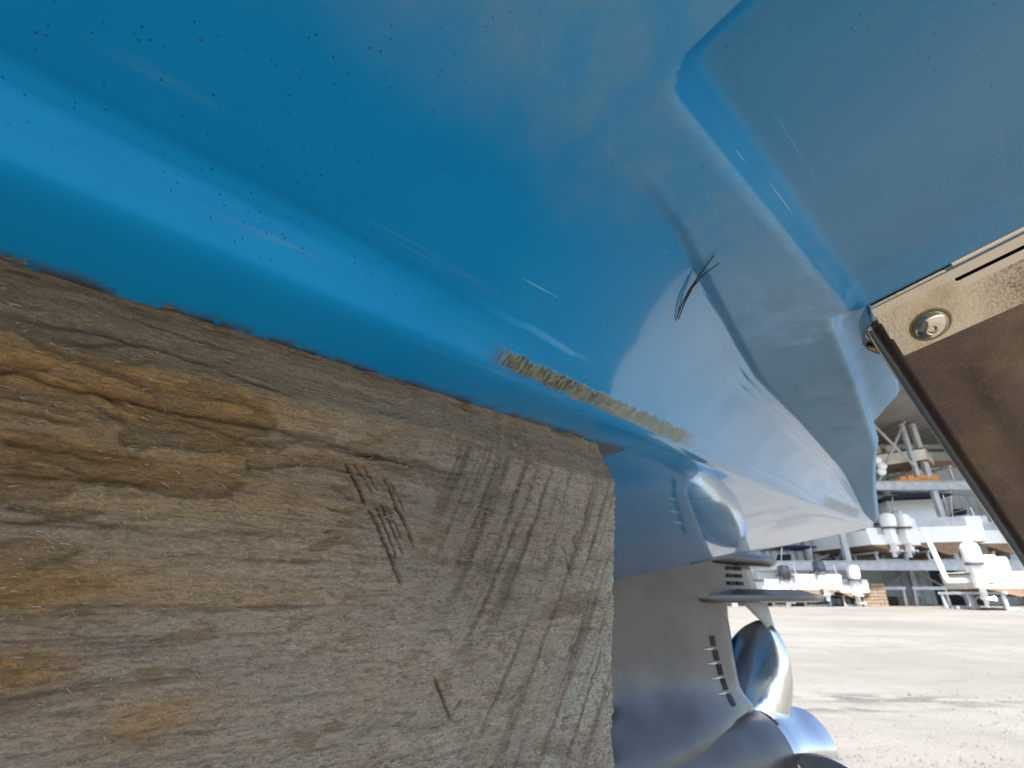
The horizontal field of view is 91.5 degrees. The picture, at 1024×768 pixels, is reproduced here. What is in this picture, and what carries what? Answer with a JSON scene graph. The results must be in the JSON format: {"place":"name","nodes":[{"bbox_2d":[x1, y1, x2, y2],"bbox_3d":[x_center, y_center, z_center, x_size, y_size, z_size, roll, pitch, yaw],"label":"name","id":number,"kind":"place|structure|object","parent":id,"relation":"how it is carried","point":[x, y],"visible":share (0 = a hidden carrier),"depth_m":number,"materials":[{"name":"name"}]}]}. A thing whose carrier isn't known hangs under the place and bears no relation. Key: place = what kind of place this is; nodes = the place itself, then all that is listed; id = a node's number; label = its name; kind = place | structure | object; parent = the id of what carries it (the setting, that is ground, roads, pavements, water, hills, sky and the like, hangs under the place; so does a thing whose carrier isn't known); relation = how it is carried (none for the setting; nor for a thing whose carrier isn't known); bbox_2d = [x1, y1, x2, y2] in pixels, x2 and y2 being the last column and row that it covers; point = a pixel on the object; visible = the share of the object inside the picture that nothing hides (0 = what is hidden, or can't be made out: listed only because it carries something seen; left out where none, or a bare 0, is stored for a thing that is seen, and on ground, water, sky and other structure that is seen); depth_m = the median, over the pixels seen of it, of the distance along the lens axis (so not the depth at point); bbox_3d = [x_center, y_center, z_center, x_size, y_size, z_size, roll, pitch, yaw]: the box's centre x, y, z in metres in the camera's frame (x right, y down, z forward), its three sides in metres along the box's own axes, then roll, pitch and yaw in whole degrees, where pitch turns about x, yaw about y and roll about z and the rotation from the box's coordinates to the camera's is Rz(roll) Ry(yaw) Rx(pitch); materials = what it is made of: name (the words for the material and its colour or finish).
{"place":"outdoors","nodes":[
{"label":"outdoors","id":0,"kind":"place"},
{"bbox_2d":[728,605,1023,767],"bbox_3d":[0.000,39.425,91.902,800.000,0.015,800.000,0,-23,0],"label":"ground","id":1,"kind":"structure","parent":0,"point":[810,629],"depth_m":3.27,"materials":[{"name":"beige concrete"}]},
{"bbox_2d":[772,603,791,605],"bbox_3d":[13.126,11.092,25.602,0.920,0.520,3.000,0,-23,0],"label":"cradle","id":2,"kind":"object","parent":1,"relation":"on","point":[774,604],"visible":0.13,"depth_m":24.27,"materials":[{"name":"metal"}]},
{"bbox_2d":[751,565,797,606],"bbox_3d":[13.005,10.541,26.514,1.836,2.354,6.181,1,-23,-3],"label":"motorboat","id":3,"kind":"object","parent":2,"relation":"on","point":[766,580],"visible":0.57,"depth_m":24.22,"materials":[{"name":"plastic"}]},
{"bbox_2d":[771,597,831,605],"bbox_3d":[14.771,11.085,25.713,1.320,0.620,3.600,0,-23,0],"label":"cradle","id":4,"kind":"object","parent":1,"relation":"on","point":[811,604],"visible":0.27,"depth_m":24.11,"materials":[{"name":"metal"}]},
{"bbox_2d":[763,545,841,600],"bbox_3d":[14.625,10.206,26.860,2.460,2.648,7.206,1,-23,-3],"label":"motorboat","id":5,"kind":"object","parent":4,"relation":"on","point":[820,581],"visible":0.61,"depth_m":24.00,"materials":[{"name":"plastic"}]},
{"bbox_2d":[812,595,862,605],"bbox_3d":[16.706,11.170,25.786,0.920,0.520,3.000,0,-23,0],"label":"cradle","id":6,"kind":"object","parent":1,"relation":"on","point":[843,600],"visible":0.33,"depth_m":24.55,"materials":[{"name":"metal"}]},
{"bbox_2d":[820,559,868,606],"bbox_3d":[16.922,10.579,26.529,1.628,2.412,5.708,-2,-23,5],"label":"motorboat","id":7,"kind":"object","parent":6,"relation":"on","point":[855,586],"visible":0.59,"depth_m":24.36,"materials":[{"name":"plastic"}]},
{"bbox_2d":[850,583,888,605],"bbox_3d":[17.715,10.504,24.872,1.275,1.035,1.051,0,-23,0],"label":"pallet stack","id":8,"kind":"object","parent":1,"relation":"on","point":[875,589],"visible":0.56,"depth_m":24.40,"materials":[{"name":"brown wood"}]},
{"bbox_2d":[727,382,1023,604],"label":"storage shed","id":9,"kind":"structure","parent":1,"relation":"on","point":[900,408],"depth_m":29.02,"materials":[{"name":"metal"}]},
{"bbox_2d":[929,571,984,604],"bbox_3d":[25.549,11.658,28.710,2.600,1.900,0.026,0,-23,0],"label":"doorway","id":10,"kind":"structure","parent":9,"relation":"in","point":[955,599],"depth_m":28.50,"materials":[{"name":"black rubber"}]},
{"bbox_2d":[730,421,1023,605],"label":"boat rack","id":11,"kind":"object","parent":1,"relation":"on","point":[909,568],"visible":0.32,"depth_m":26.70,"materials":[{"name":"metal"}]},
{"bbox_2d":[834,551,908,560],"bbox_3d":[19.362,9.434,27.009,1.620,0.450,3.600,0,-23,0],"label":"cradle","id":12,"kind":"object","parent":11,"relation":"on","point":[876,556],"visible":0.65,"depth_m":25.97,"materials":[{"name":"wood"}]},
{"bbox_2d":[809,513,920,558],"bbox_3d":[19.022,8.950,28.455,3.084,2.240,8.224,2,-23,-5],"label":"motorboat","id":13,"kind":"object","parent":12,"relation":"on","point":[895,534],"visible":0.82,"depth_m":25.27,"materials":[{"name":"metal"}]},
{"bbox_2d":[876,456,886,475],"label":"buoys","id":14,"kind":"object","parent":11,"relation":"attached to","point":[882,468],"visible":0.85,"depth_m":26.86,"materials":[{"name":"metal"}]},
{"bbox_2d":[876,445,934,474],"bbox_3d":[21.304,4.550,30.105,2.356,2.050,6.033,20,-30,-39],"label":"motorboat","id":15,"kind":"object","parent":11,"relation":"on","point":[898,462],"visible":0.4,"depth_m":28.16,"materials":[{"name":"plastic"}]},
{"bbox_2d":[886,465,954,492],"bbox_3d":[23.352,5.492,28.622,1.420,0.900,3.200,0,-23,0],"label":"cradle","id":16,"kind":"object","parent":11,"relation":"on","point":[932,471],"visible":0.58,"depth_m":28.58,"materials":[{"name":"wood"}]},
{"bbox_2d":[880,550,961,560],"bbox_3d":[22.109,9.411,27.018,1.820,0.500,3.600,0,-23,0],"label":"cradle","id":17,"kind":"object","parent":11,"relation":"on","point":[927,554],"visible":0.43,"depth_m":25.50,"materials":[{"name":"wood"}]},
{"bbox_2d":[873,493,985,559],"bbox_3d":[23.216,8.584,29.323,3.813,3.320,8.036,-6,-24,15],"label":"motorboat","id":18,"kind":"object","parent":17,"relation":"on","point":[920,511],"visible":0.53,"depth_m":25.81,"materials":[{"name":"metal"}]},
{"bbox_2d":[939,551,1018,560],"bbox_3d":[25.254,9.434,27.009,1.520,0.450,3.600,0,-23,0],"label":"cradle","id":19,"kind":"object","parent":11,"relation":"on","point":[992,552],"visible":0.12,"depth_m":25.47,"materials":[{"name":"metal"}]},
{"bbox_2d":[938,490,1013,558],"bbox_3d":[25.725,8.138,28.717,3.188,3.570,7.738,-3,-23,8],"label":"motorboat","id":20,"kind":"object","parent":19,"relation":"on","point":[995,541],"visible":0.12,"depth_m":25.71,"materials":[{"name":"plastic"}]},
{"bbox_2d":[872,587,909,605],"bbox_3d":[18.968,10.692,25.119,2.094,0.919,0.494,0,-23,0],"label":"trestle","id":21,"kind":"object","parent":1,"relation":"on","point":[903,589],"visible":0.45,"depth_m":25.15,"materials":[{"name":"metal"}]},
{"bbox_2d":[910,587,951,605],"bbox_3d":[21.104,10.692,25.119,2.094,0.919,0.494,0,-23,0],"label":"trestle","id":22,"kind":"object","parent":1,"relation":"on","point":[928,588],"visible":0.79,"depth_m":25.15,"materials":[{"name":"metal"}]},
{"bbox_2d":[938,592,1023,610],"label":"cradle","id":23,"kind":"object","parent":1,"relation":"on","point":[975,606],"visible":1,"depth_m":18.94,"materials":[{"name":"metal"}]},
{"bbox_2d":[922,531,1023,607],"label":"motorboat","id":24,"kind":"object","parent":23,"relation":"on","point":[984,573],"visible":1,"depth_m":18.00,"materials":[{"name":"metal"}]},
{"bbox_2d":[887,597,923,605],"bbox_3d":[20.657,11.443,26.321,1.237,0.435,1.037,0,-23,0],"label":"pallet stack","id":25,"kind":"object","parent":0,"point":[902,603],"visible":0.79,"depth_m":25.89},
{"bbox_2d":[892,474,938,480],"bbox_3d":[21.918,5.171,27.217,2.335,0.396,0.630,0,-23,0],"label":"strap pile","id":26,"kind":"object","parent":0,"point":[933,477],"visible":0.56,"depth_m":26.96,"materials":[{"name":"orange fabric"}]},
{"bbox_3d":[-0.276,0.235,-0.003,0.625,0.184,0.150,20,-30,-40],"label":"timber block","id":27,"kind":"object","parent":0,"visible":0},
{"bbox_2d":[0,256,615,767],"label":"timber block","id":28,"kind":"object","parent":27,"relation":"on","point":[220,546],"depth_m":0.13,"materials":[{"name":"brown wood"}]},
{"bbox_2d":[0,0,1023,767],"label":"motorboat","id":29,"kind":"object","parent":28,"relation":"on","point":[540,212],"visible":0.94,"depth_m":0.14,"materials":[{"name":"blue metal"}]},
{"bbox_2d":[675,255,719,320],"bbox_3d":[0.063,-0.032,0.173,0.004,0.002,0.038,1,-23,-3],"label":"pine needle","id":30,"kind":"object","parent":29,"relation":"attached to","point":[689,292],"visible":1,"depth_m":0.17,"materials":[{"name":"black plant"}]}
]}

